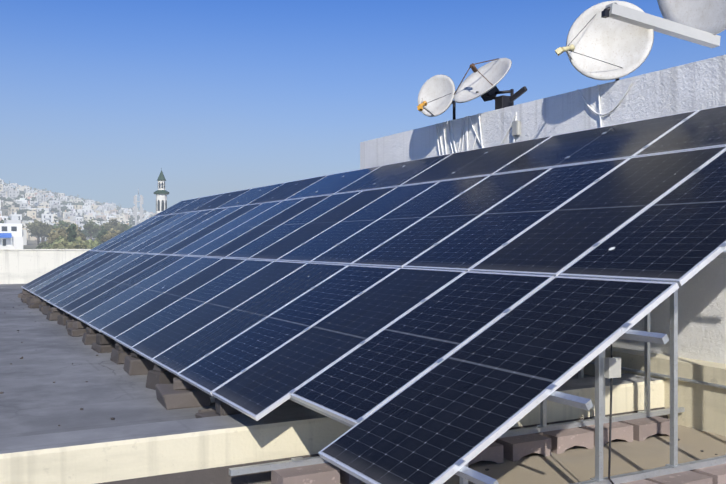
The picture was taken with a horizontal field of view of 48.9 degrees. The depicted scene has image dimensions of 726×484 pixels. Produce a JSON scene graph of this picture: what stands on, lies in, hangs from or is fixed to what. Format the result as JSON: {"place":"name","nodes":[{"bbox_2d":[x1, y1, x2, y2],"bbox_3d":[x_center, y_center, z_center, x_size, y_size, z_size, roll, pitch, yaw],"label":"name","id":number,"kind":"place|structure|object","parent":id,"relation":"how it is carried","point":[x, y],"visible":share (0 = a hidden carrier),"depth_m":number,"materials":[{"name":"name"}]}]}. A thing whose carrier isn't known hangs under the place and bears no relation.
{"place":"outdoors","nodes":[
{"label":"outdoors","id":0,"kind":"place"},
{"bbox_2d":[0,197,118,248],"bbox_3d":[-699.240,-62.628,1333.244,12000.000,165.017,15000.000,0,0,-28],"label":"terrain ground","id":1,"kind":"structure","parent":0,"point":[31,244],"depth_m":656.67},
{"bbox_2d":[0,223,22,248],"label":"building","id":2,"kind":"structure","parent":1,"relation":"on","point":[11,237],"depth_m":236.08,"materials":[{"name":"paint"}]},
{"bbox_2d":[0,180,153,248],"bbox_3d":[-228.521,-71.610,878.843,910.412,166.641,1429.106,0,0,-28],"label":"town trees","id":3,"kind":"object","parent":1,"relation":"on","point":[64,235],"visible":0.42,"depth_m":323.46,"materials":[{"name":"green plant"}]},
{"bbox_2d":[0,178,155,244],"bbox_3d":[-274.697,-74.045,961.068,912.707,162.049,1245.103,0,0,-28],"label":"distant buildings","id":4,"kind":"structure","parent":1,"relation":"on","point":[91,209],"depth_m":748.98,"materials":[{"name":"paint"}]},
{"bbox_2d":[134,188,142,225],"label":"tower","id":5,"kind":"structure","parent":1,"relation":"on","point":[135,207],"depth_m":240.44,"materials":[{"name":"metal"}]},
{"bbox_2d":[154,168,168,213],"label":"minaret tower","id":6,"kind":"structure","parent":1,"relation":"on","point":[161,193],"depth_m":183.26,"materials":[{"name":"stone"}]},
{"bbox_2d":[0,284,725,483],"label":"roof slabs","id":7,"kind":"structure","parent":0,"point":[144,436],"depth_m":6.78,"materials":[{"name":"grey concrete"}]},
{"bbox_2d":[0,249,90,283],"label":"roof parapet","id":8,"kind":"structure","parent":7,"relation":"on","point":[21,266],"depth_m":30.41,"materials":[{"name":"white paint"}]},
{"bbox_2d":[18,289,242,417],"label":"concrete blocks","id":9,"kind":"structure","parent":7,"relation":"on","point":[173,391],"depth_m":9.34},
{"bbox_2d":[0,307,717,470],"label":"roof grit","id":10,"kind":"object","parent":7,"relation":"on","point":[113,418],"visible":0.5,"depth_m":7.49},
{"bbox_2d":[32,118,725,483],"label":"solar panel mounting frame","id":11,"kind":"object","parent":7,"relation":"on","point":[646,336],"visible":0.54,"depth_m":5.98,"materials":[{"name":"metal"}]},
{"bbox_2d":[22,105,725,483],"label":"solar panels","id":12,"kind":"object","parent":11,"relation":"on","point":[652,217],"visible":1,"depth_m":6.92,"materials":[{"name":"glass"}]},
{"bbox_2d":[271,416,725,483],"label":"concrete blocks","id":13,"kind":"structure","parent":7,"relation":"on","point":[514,448],"depth_m":6.87,"materials":[{"name":"concrete"}]},
{"bbox_2d":[589,344,725,483],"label":"junction box","id":14,"kind":"object","parent":7,"relation":"on","point":[613,368],"depth_m":5.63,"materials":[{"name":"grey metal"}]},
{"bbox_2d":[0,0,725,212],"label":"sky","id":15,"kind":"structure","parent":0,"point":[98,97],"materials":[{"name":"blue"}]},
{"bbox_2d":[360,55,725,435],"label":"penthouse wall","id":16,"kind":"structure","parent":0,"point":[696,85],"depth_m":8.74,"materials":[{"name":"paint"}]},
{"bbox_2d":[417,75,455,119],"bbox_3d":[1.113,-2.240,12.293,0.928,0.716,0.621,0,0,-28],"label":"satellite dish","id":17,"kind":"object","parent":16,"relation":"on","point":[436,95],"visible":0.98,"depth_m":12.33,"materials":[{"name":"paint"}]},
{"bbox_2d":[454,58,513,105],"bbox_3d":[1.745,-2.308,11.695,0.705,0.850,0.987,0,0,-42],"label":"satellite dish","id":18,"kind":"object","parent":16,"relation":"on","point":[486,79],"visible":1,"depth_m":11.81,"materials":[{"name":"paint"}]},
{"bbox_2d":[476,86,526,109],"bbox_3d":[2.036,-2.057,11.576,0.869,0.341,0.221,0,0,45],"label":"dish mount","id":19,"kind":"object","parent":16,"relation":"on","point":[503,101],"visible":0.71,"depth_m":11.48,"materials":[{"name":"black metal"}]},
{"bbox_2d":[512,120,519,135],"bbox_3d":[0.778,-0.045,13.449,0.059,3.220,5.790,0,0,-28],"label":"junction box","id":20,"kind":"object","parent":16,"relation":"attached to","point":[515,128],"visible":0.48,"depth_m":10.91,"materials":[{"name":"white plastic"}]},
{"bbox_2d":[435,80,633,154],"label":"cables","id":21,"kind":"object","parent":16,"relation":"attached to","point":[465,124],"visible":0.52,"depth_m":11.88,"materials":[{"name":"white plastic"}]},
{"bbox_2d":[555,0,653,80],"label":"satellite dish","id":22,"kind":"object","parent":16,"relation":"on","point":[597,47],"visible":0.94,"depth_m":9.44,"materials":[{"name":"paint"}]},
{"bbox_2d":[601,0,725,47],"bbox_3d":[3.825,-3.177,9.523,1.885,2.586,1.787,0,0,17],"label":"metal beam","id":23,"kind":"structure","parent":16,"relation":"on","point":[701,22],"depth_m":9.48,"materials":[{"name":"metal"}]}
]}

